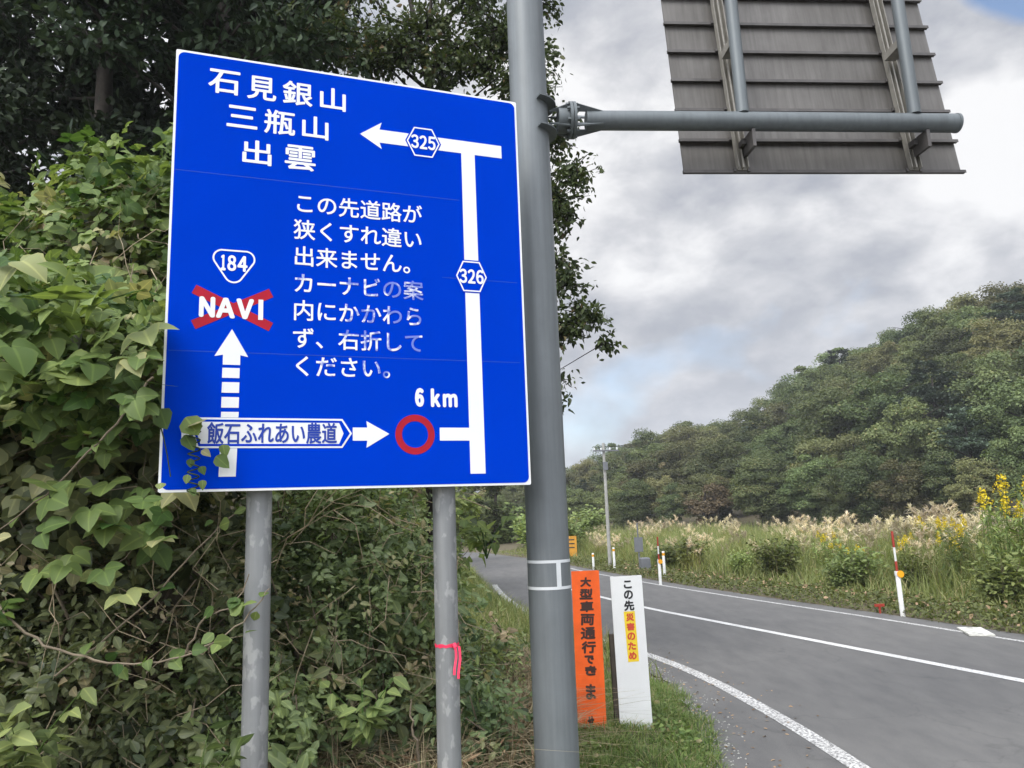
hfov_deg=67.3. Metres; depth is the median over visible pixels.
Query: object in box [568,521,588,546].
weed bush
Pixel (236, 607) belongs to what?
bare vine
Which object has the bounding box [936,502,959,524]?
pampas grass
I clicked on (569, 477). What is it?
broadleaf tree
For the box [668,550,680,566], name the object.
weed bush
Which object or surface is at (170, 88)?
forest tree
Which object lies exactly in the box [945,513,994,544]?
pampas grass
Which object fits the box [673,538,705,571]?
pampas grass
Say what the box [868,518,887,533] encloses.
pampas grass
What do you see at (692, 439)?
broadleaf tree
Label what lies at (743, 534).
pampas grass
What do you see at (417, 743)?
bare vine
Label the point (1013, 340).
broadleaf tree
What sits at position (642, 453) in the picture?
broadleaf tree
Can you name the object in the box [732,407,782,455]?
broadleaf tree
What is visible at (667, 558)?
weed bush
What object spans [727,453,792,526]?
broadleaf tree
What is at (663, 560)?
delineator post
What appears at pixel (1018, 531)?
pampas grass
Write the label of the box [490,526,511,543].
weed bush
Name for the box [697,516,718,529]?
pampas grass
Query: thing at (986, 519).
goldenrod
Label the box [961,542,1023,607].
weed bush
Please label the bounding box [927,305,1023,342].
broadleaf tree
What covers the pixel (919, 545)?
pampas grass
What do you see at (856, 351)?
broadleaf tree
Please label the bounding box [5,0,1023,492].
sky
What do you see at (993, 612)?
verge weeds
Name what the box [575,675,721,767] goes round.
verge clover
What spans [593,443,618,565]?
utility pole
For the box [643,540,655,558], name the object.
pampas grass
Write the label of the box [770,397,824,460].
broadleaf tree
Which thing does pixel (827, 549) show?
pampas grass
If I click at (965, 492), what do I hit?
broadleaf tree
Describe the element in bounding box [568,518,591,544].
weed bush
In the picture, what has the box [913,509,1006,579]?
pampas grass
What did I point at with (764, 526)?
pampas grass
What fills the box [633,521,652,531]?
pampas grass
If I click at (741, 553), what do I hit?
weed bush
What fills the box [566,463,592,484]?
broadleaf tree
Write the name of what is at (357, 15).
forest tree
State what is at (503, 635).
seedling
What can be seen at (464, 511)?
bend tree
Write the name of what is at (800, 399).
broadleaf tree
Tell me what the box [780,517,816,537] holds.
pampas grass
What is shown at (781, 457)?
broadleaf tree
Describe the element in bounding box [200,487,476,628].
shrub
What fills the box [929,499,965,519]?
pampas grass
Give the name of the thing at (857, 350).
broadleaf tree
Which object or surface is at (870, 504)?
broadleaf tree
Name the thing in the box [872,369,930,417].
broadleaf tree
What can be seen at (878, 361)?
broadleaf tree
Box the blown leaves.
[662,652,818,767]
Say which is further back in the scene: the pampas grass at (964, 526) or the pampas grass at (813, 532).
the pampas grass at (813, 532)
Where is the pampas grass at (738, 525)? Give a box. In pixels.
[715,519,750,547]
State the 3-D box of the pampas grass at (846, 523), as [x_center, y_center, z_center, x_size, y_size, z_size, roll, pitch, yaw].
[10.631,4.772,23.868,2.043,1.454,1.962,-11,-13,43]
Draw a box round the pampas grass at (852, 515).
[836,513,856,530]
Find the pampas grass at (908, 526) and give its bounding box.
[890,517,924,540]
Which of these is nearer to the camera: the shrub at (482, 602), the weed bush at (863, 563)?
the shrub at (482, 602)
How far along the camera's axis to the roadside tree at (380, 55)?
9.82 m
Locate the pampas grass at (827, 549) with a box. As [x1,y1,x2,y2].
[808,536,836,576]
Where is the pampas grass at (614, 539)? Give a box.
[611,533,620,548]
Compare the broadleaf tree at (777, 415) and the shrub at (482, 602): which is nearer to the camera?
the shrub at (482, 602)
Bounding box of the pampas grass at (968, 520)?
[963,516,1008,556]
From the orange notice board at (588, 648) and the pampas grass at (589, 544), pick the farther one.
the pampas grass at (589, 544)
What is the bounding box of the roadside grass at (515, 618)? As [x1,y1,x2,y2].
[458,563,664,681]
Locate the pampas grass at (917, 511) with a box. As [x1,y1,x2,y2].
[894,503,963,542]
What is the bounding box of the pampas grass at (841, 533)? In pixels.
[810,526,855,556]
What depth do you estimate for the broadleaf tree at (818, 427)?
67.25 m
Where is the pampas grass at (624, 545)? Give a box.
[617,537,630,556]
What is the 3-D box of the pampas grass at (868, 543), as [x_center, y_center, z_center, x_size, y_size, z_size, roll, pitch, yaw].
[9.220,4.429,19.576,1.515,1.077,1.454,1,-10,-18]
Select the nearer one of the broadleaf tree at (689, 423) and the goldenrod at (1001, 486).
the goldenrod at (1001, 486)
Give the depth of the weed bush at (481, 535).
50.52 m
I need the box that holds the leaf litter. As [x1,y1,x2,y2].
[606,562,1022,628]
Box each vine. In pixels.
[0,376,153,529]
[0,588,269,679]
[54,506,245,676]
[184,574,248,654]
[409,700,420,767]
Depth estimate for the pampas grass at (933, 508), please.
20.42 m
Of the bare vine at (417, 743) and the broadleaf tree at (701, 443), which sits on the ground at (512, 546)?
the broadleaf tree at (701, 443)
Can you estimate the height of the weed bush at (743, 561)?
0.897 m
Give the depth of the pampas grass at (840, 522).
26.25 m
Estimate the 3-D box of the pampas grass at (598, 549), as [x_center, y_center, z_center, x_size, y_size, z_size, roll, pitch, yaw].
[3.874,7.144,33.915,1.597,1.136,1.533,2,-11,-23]
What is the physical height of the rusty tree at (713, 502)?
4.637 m
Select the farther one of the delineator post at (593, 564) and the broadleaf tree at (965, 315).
the broadleaf tree at (965, 315)
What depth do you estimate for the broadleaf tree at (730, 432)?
92.20 m
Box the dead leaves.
[119,655,533,767]
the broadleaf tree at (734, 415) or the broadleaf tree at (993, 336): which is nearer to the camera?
the broadleaf tree at (993, 336)
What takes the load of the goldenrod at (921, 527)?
on the ground at (512, 546)
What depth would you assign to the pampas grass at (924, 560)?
17.50 m
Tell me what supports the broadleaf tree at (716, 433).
on the ground at (512, 546)
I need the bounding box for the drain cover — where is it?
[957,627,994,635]
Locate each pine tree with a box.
[573,479,595,511]
[813,349,849,380]
[884,359,996,462]
[924,405,1007,484]
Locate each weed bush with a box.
[459,510,493,545]
[465,525,493,546]
[485,500,524,541]
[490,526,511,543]
[508,509,526,548]
[567,510,579,526]
[568,502,610,532]
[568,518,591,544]
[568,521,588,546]
[575,522,600,544]
[649,549,659,563]
[651,539,677,568]
[663,532,712,570]
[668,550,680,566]
[726,549,754,576]
[729,545,755,563]
[743,531,805,579]
[757,536,800,565]
[816,551,864,588]
[825,538,890,588]
[891,553,935,591]
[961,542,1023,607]
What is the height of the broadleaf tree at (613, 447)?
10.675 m
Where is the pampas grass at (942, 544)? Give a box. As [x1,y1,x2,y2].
[928,532,958,568]
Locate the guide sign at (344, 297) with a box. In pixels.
[158,49,530,767]
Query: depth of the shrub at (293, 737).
4.53 m
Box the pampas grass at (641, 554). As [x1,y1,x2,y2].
[631,547,646,559]
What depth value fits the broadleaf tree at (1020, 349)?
56.16 m
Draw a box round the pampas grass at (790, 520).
[788,516,815,529]
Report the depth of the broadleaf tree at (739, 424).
116.60 m
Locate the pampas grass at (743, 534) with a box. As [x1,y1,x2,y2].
[729,531,747,551]
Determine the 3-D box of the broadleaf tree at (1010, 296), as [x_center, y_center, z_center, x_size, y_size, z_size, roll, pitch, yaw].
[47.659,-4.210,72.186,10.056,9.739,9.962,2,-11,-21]
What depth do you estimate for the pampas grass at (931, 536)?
19.20 m
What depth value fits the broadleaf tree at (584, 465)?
113.41 m
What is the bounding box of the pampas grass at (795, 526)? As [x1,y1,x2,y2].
[789,521,809,538]
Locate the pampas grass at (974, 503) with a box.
[969,502,1005,537]
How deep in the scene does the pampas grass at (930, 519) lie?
20.04 m
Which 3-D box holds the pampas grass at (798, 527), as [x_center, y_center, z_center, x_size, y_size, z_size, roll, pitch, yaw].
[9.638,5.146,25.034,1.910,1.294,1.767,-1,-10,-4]
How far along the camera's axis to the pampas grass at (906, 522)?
21.48 m
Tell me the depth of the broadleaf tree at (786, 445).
75.65 m
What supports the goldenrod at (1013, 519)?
on the ground at (512, 546)
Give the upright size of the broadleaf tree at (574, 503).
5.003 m
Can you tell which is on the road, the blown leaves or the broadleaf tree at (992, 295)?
the blown leaves
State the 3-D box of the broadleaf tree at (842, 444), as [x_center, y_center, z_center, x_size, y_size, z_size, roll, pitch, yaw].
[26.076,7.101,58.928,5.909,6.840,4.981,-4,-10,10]
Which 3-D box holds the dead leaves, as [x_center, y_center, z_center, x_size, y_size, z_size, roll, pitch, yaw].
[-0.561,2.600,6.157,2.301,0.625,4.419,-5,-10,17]
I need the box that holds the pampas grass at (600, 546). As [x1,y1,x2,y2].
[590,537,606,552]
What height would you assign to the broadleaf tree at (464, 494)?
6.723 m
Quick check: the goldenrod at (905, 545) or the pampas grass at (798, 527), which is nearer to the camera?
the goldenrod at (905, 545)
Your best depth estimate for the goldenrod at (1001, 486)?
16.12 m
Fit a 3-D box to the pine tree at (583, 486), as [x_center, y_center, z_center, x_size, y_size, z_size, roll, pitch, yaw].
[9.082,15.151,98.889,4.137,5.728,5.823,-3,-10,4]
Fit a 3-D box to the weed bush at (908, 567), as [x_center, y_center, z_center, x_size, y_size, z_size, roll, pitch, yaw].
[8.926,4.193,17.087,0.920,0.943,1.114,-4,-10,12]
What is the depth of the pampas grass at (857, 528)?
21.53 m
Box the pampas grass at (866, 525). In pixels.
[861,522,888,551]
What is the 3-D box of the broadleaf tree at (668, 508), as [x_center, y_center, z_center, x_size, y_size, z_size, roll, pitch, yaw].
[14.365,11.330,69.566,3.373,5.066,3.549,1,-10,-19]
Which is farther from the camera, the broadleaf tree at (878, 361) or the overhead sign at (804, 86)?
the broadleaf tree at (878, 361)
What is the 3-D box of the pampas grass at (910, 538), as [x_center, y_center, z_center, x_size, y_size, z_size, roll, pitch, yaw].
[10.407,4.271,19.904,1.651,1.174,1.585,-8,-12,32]
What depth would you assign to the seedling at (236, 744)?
3.79 m
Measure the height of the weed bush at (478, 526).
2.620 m
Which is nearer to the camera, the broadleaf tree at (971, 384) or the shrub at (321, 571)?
the shrub at (321, 571)
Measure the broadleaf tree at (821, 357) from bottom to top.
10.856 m
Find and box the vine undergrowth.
[0,156,244,614]
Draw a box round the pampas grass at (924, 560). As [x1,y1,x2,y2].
[902,550,945,583]
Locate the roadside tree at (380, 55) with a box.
[274,0,627,554]
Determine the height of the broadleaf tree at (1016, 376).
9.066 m
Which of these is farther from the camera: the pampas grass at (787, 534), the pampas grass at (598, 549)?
the pampas grass at (598, 549)
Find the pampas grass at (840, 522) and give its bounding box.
[822,510,850,541]
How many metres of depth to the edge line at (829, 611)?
14.47 m
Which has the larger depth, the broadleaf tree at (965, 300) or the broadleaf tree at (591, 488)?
the broadleaf tree at (591, 488)
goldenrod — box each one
[808,530,837,573]
[828,542,846,562]
[895,532,921,567]
[913,515,939,549]
[934,514,984,585]
[935,516,954,549]
[935,530,958,565]
[935,533,959,583]
[973,487,1023,578]
[991,474,1023,557]
[1002,503,1023,542]
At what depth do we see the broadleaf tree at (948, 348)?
71.62 m
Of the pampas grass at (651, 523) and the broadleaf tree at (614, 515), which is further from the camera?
the broadleaf tree at (614, 515)
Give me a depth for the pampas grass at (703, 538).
29.01 m
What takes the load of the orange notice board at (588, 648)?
on the ground at (512, 546)
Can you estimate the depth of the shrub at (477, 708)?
5.18 m
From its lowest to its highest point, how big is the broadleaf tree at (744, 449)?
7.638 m
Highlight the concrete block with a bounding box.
[639,557,650,570]
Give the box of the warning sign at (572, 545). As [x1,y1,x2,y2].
[569,536,576,555]
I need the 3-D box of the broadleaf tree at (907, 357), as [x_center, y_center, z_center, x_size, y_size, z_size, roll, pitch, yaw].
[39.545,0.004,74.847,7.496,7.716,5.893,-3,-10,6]
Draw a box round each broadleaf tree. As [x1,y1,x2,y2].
[455,486,472,499]
[467,486,500,500]
[479,492,515,512]
[491,490,512,504]
[499,485,524,509]
[510,486,524,504]
[513,496,524,522]
[565,467,578,493]
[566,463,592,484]
[566,485,573,498]
[567,488,602,519]
[571,457,600,492]
[576,470,602,509]
[586,443,628,466]
[588,480,618,521]
[589,456,626,494]
[594,487,630,528]
[601,448,628,455]
[602,452,629,471]
[608,478,660,524]
[611,442,673,482]
[614,457,660,520]
[622,440,643,452]
[624,428,661,462]
[641,440,701,511]
[642,475,685,523]
[654,482,687,524]
[655,427,679,437]
[658,449,698,499]
[662,423,715,453]
[663,420,704,439]
[674,472,728,528]
[679,438,754,516]
[692,434,747,467]
[697,425,725,439]
[699,418,728,434]
[702,475,744,527]
[711,441,761,470]
[717,420,741,457]
[720,420,744,436]
[727,408,748,426]
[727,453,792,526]
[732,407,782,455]
[744,421,807,468]
[746,444,795,497]
[746,454,799,523]
[748,395,768,425]
[756,401,788,435]
[762,387,790,407]
[766,365,821,420]
[769,373,800,407]
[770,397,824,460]
[776,454,847,523]
[783,387,824,421]
[784,435,841,477]
[787,363,842,410]
[789,385,879,463]
[796,347,864,381]
[810,365,865,388]
[811,474,865,520]
[813,376,873,417]
[817,432,880,506]
[822,371,944,456]
[824,369,875,389]
[828,444,903,524]
[842,347,867,361]
[843,347,873,362]
[843,347,887,379]
[859,341,907,383]
[859,397,961,491]
[865,327,899,351]
[865,335,897,357]
[866,458,933,520]
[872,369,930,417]
[878,346,928,396]
[879,309,941,358]
[896,305,956,362]
[912,324,993,378]
[916,447,974,514]
[922,352,1009,425]
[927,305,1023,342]
[933,291,992,327]
[940,456,1016,520]
[944,349,1023,433]
[954,316,1023,367]
[966,376,1023,474]
[968,287,1023,352]
[971,330,1023,374]
[973,279,1023,320]
[976,351,1023,411]
[978,425,1023,512]
[980,286,1010,310]
[1011,342,1023,357]
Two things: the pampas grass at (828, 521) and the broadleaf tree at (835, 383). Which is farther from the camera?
the broadleaf tree at (835, 383)
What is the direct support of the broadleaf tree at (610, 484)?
on the ground at (512, 546)
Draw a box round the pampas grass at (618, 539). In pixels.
[612,535,626,554]
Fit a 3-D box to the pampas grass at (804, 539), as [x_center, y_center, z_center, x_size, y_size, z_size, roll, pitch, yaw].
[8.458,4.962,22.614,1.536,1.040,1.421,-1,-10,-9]
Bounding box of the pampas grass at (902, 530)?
[889,521,913,545]
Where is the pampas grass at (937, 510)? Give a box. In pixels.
[922,504,960,528]
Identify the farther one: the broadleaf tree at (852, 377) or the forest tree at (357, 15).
the broadleaf tree at (852, 377)
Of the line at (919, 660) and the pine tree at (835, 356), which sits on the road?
the line at (919, 660)
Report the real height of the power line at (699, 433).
6.014 m
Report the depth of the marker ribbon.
4.28 m
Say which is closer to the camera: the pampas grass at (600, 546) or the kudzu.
the kudzu
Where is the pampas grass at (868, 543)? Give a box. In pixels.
[864,536,886,570]
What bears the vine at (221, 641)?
on the shrub at (48, 692)
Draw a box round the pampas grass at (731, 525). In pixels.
[718,521,738,540]
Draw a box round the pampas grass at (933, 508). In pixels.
[891,504,965,549]
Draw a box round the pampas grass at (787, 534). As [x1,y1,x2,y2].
[779,528,815,570]
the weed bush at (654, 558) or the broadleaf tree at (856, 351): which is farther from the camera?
the broadleaf tree at (856, 351)
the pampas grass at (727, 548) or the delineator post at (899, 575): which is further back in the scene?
the pampas grass at (727, 548)
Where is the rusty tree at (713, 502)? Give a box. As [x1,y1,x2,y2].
[682,482,736,528]
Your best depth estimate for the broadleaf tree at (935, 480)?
48.23 m
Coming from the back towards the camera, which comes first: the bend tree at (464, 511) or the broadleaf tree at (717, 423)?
the broadleaf tree at (717, 423)
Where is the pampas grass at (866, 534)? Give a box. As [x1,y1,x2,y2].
[851,525,896,572]
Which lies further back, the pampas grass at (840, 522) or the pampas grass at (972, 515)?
the pampas grass at (840, 522)
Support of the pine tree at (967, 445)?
on the ground at (512, 546)
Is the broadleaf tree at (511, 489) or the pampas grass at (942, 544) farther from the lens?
the broadleaf tree at (511, 489)
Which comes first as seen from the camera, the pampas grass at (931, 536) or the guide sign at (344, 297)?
the guide sign at (344, 297)
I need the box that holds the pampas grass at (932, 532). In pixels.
[910,524,940,558]
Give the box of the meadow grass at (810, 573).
[489,516,1023,632]
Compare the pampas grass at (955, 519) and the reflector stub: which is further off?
the pampas grass at (955, 519)
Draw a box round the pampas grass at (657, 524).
[642,520,664,541]
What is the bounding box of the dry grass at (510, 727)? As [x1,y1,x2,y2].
[80,637,686,767]
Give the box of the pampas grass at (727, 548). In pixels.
[717,537,734,563]
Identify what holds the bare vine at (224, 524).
on the shrub at (48, 692)
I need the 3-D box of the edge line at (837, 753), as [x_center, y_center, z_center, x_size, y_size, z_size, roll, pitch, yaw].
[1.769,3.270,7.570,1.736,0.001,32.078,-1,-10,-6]
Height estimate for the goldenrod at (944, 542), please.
1.122 m
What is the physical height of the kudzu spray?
0.465 m
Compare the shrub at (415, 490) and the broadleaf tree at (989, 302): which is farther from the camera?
the broadleaf tree at (989, 302)
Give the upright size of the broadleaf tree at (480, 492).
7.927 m
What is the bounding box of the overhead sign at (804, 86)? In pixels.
[506,0,966,767]
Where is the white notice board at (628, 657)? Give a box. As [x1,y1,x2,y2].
[609,575,651,728]
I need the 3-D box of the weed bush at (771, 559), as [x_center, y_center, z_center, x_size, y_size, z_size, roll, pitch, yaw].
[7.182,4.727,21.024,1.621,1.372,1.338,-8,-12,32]
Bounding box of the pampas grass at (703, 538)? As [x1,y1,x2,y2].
[698,534,711,545]
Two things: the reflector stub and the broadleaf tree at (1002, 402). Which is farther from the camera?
the broadleaf tree at (1002, 402)
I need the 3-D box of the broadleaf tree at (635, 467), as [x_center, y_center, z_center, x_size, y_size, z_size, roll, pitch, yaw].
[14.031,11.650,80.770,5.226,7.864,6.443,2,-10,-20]
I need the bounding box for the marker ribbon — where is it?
[435,642,460,678]
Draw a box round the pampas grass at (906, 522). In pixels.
[886,518,919,544]
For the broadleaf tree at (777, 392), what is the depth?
110.05 m
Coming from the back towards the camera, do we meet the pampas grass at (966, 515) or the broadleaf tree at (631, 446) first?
the broadleaf tree at (631, 446)
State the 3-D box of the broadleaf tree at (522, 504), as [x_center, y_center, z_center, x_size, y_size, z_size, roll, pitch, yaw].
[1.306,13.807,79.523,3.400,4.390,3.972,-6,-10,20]
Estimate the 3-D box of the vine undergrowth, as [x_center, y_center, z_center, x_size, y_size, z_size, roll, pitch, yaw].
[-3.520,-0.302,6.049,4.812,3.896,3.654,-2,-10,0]
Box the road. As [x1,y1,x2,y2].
[459,552,1023,767]
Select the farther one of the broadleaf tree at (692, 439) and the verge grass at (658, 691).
the broadleaf tree at (692, 439)
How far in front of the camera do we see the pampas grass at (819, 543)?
21.13 m
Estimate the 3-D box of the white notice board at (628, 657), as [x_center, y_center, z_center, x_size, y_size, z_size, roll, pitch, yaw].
[1.050,2.542,6.861,0.332,1.615,0.054,-1,-10,-8]
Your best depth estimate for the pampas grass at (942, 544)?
18.26 m
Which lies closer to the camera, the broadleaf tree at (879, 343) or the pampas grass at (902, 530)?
the pampas grass at (902, 530)
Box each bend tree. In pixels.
[397,490,467,553]
[457,485,517,543]
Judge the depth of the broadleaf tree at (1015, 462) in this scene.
44.60 m
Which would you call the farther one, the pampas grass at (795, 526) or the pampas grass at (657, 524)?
the pampas grass at (657, 524)
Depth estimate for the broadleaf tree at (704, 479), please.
65.03 m
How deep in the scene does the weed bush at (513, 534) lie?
51.93 m
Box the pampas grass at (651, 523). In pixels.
[645,517,662,533]
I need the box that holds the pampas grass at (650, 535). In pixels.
[643,530,656,544]
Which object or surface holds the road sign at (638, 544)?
on the ground at (512, 546)
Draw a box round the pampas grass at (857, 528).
[845,524,884,549]
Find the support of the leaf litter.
on the ground at (512, 546)
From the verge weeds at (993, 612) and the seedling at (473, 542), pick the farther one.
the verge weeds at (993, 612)
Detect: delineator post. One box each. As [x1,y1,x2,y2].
[592,553,594,569]
[612,547,615,567]
[657,537,662,584]
[662,551,665,576]
[891,531,905,616]
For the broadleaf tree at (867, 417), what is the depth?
63.06 m
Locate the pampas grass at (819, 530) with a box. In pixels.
[807,524,834,555]
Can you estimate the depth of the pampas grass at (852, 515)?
28.69 m
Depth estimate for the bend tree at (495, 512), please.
51.10 m
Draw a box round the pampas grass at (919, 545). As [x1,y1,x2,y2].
[883,537,940,574]
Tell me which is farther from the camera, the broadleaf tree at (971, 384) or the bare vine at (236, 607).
the broadleaf tree at (971, 384)
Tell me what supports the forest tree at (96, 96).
on the ground at (512, 546)
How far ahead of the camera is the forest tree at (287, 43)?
9.75 m
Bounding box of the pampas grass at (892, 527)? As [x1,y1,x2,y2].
[877,519,908,554]
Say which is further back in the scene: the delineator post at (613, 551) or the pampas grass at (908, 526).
the delineator post at (613, 551)
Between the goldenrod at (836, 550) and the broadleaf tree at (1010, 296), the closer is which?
the goldenrod at (836, 550)
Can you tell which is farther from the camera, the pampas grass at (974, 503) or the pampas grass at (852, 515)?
the pampas grass at (852, 515)
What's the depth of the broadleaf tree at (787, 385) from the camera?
101.10 m
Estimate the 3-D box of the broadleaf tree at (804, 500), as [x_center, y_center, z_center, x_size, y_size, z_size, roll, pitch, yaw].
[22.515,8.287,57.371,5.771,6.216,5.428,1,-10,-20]
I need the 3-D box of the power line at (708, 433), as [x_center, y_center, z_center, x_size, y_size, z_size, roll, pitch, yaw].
[13.137,1.298,42.315,0.015,6.014,32.205,-9,-12,36]
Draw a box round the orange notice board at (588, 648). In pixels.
[571,570,605,728]
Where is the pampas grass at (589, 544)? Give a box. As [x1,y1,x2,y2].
[584,536,596,553]
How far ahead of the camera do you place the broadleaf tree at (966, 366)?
62.28 m
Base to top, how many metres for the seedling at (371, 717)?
0.393 m
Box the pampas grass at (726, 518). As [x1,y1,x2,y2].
[715,513,730,527]
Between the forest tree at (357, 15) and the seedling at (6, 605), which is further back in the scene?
the forest tree at (357, 15)
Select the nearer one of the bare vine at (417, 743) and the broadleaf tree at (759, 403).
the bare vine at (417, 743)
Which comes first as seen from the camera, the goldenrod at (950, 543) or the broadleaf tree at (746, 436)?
the goldenrod at (950, 543)
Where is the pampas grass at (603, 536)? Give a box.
[590,533,606,549]
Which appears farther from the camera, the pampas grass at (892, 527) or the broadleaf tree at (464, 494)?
the broadleaf tree at (464, 494)
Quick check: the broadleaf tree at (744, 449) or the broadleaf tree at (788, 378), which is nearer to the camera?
the broadleaf tree at (744, 449)
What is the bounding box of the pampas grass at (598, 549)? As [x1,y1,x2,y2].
[589,533,605,557]
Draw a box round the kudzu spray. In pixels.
[153,408,229,495]
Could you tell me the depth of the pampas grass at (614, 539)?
35.29 m
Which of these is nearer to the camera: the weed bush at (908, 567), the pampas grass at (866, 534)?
the weed bush at (908, 567)
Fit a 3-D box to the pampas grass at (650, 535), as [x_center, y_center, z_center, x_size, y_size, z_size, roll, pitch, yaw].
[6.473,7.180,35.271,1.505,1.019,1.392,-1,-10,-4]
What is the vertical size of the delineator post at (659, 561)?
1.555 m
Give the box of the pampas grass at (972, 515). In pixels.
[957,510,994,548]
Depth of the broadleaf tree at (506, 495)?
90.64 m
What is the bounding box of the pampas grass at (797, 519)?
[785,514,815,535]
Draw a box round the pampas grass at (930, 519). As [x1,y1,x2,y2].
[894,515,963,549]
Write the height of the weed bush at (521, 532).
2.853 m
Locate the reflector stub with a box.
[874,604,884,612]
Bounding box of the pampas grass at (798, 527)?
[790,523,809,546]
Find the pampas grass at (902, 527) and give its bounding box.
[881,522,910,551]
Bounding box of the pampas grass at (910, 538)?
[895,527,925,556]
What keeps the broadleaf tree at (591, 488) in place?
on the ground at (512, 546)
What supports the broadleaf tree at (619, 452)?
on the ground at (512, 546)
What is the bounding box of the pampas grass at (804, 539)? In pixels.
[796,535,815,568]
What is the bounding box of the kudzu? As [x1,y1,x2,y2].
[0,121,199,609]
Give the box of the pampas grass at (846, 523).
[833,516,863,544]
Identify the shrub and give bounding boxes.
[0,457,132,694]
[0,462,351,767]
[89,638,364,767]
[180,487,490,766]
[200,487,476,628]
[294,601,480,767]
[301,527,510,690]
[338,488,426,574]
[392,652,534,767]
[393,486,487,582]
[428,601,530,699]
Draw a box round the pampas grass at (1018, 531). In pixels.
[1000,512,1023,555]
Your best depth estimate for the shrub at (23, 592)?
4.85 m
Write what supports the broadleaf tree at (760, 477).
on the ground at (512, 546)
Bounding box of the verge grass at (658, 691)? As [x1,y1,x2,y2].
[521,667,738,767]
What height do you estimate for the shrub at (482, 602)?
1.762 m
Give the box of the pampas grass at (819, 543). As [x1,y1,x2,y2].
[804,530,842,568]
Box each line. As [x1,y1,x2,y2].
[492,585,870,767]
[570,568,1023,641]
[571,589,1023,681]
[596,387,815,447]
[616,387,823,446]
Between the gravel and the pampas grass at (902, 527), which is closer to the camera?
the gravel
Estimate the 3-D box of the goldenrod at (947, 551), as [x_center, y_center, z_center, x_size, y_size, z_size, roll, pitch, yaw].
[9.775,3.988,17.240,0.666,1.262,0.625,-7,-11,27]
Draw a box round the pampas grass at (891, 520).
[875,514,903,546]
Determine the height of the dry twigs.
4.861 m
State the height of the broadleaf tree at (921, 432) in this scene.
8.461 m
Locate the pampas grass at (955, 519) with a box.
[940,516,982,534]
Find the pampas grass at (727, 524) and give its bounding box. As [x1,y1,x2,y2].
[721,518,739,531]
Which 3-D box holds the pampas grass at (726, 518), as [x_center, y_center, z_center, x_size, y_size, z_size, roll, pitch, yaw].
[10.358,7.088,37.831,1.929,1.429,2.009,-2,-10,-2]
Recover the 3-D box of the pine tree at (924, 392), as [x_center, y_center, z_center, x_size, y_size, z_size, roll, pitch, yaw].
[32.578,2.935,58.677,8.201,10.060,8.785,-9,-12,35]
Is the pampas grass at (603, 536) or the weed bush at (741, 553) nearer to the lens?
the weed bush at (741, 553)
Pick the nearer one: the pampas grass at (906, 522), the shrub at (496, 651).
the shrub at (496, 651)
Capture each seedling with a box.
[0,598,24,626]
[0,687,99,767]
[187,720,254,767]
[318,669,409,748]
[456,510,517,558]
[487,611,517,646]
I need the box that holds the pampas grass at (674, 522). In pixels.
[668,514,681,530]
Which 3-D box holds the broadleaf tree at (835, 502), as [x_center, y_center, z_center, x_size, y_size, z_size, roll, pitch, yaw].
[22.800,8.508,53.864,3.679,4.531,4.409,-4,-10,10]
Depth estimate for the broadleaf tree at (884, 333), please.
101.89 m
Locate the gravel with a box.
[604,643,751,767]
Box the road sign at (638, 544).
[634,523,642,558]
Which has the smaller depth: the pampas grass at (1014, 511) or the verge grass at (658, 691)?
the verge grass at (658, 691)
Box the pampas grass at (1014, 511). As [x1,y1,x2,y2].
[993,501,1023,538]
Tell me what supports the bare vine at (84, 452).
attached to the kudzu
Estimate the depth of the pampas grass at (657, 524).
36.41 m
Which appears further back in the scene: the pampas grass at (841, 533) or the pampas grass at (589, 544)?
the pampas grass at (589, 544)
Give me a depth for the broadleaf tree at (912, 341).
78.32 m
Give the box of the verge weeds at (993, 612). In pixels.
[570,555,1023,632]
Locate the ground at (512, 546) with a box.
[0,400,1023,767]
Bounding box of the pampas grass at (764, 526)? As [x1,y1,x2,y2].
[756,521,773,542]
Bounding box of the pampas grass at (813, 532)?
[803,527,824,540]
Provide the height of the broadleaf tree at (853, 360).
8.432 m
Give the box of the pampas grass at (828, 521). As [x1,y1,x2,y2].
[815,517,841,529]
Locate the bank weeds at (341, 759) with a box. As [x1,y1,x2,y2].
[43,626,533,767]
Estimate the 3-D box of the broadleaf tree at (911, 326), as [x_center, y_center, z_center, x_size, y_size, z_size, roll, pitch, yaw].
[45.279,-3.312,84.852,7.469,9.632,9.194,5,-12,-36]
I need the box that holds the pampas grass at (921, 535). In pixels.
[899,526,931,559]
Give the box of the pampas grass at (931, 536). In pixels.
[921,525,956,553]
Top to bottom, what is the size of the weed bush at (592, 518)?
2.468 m
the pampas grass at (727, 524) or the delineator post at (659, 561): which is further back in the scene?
the pampas grass at (727, 524)
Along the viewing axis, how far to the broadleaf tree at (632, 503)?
71.01 m
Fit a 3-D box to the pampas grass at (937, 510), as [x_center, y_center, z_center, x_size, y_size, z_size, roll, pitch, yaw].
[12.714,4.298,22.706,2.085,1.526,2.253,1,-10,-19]
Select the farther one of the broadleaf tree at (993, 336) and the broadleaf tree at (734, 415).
the broadleaf tree at (734, 415)
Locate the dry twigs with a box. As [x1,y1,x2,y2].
[0,184,517,767]
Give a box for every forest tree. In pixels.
[0,0,70,200]
[0,0,97,207]
[2,0,239,256]
[10,0,378,235]
[27,0,179,264]
[137,0,352,120]
[311,0,363,68]
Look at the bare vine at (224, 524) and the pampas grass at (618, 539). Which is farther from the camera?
the pampas grass at (618, 539)

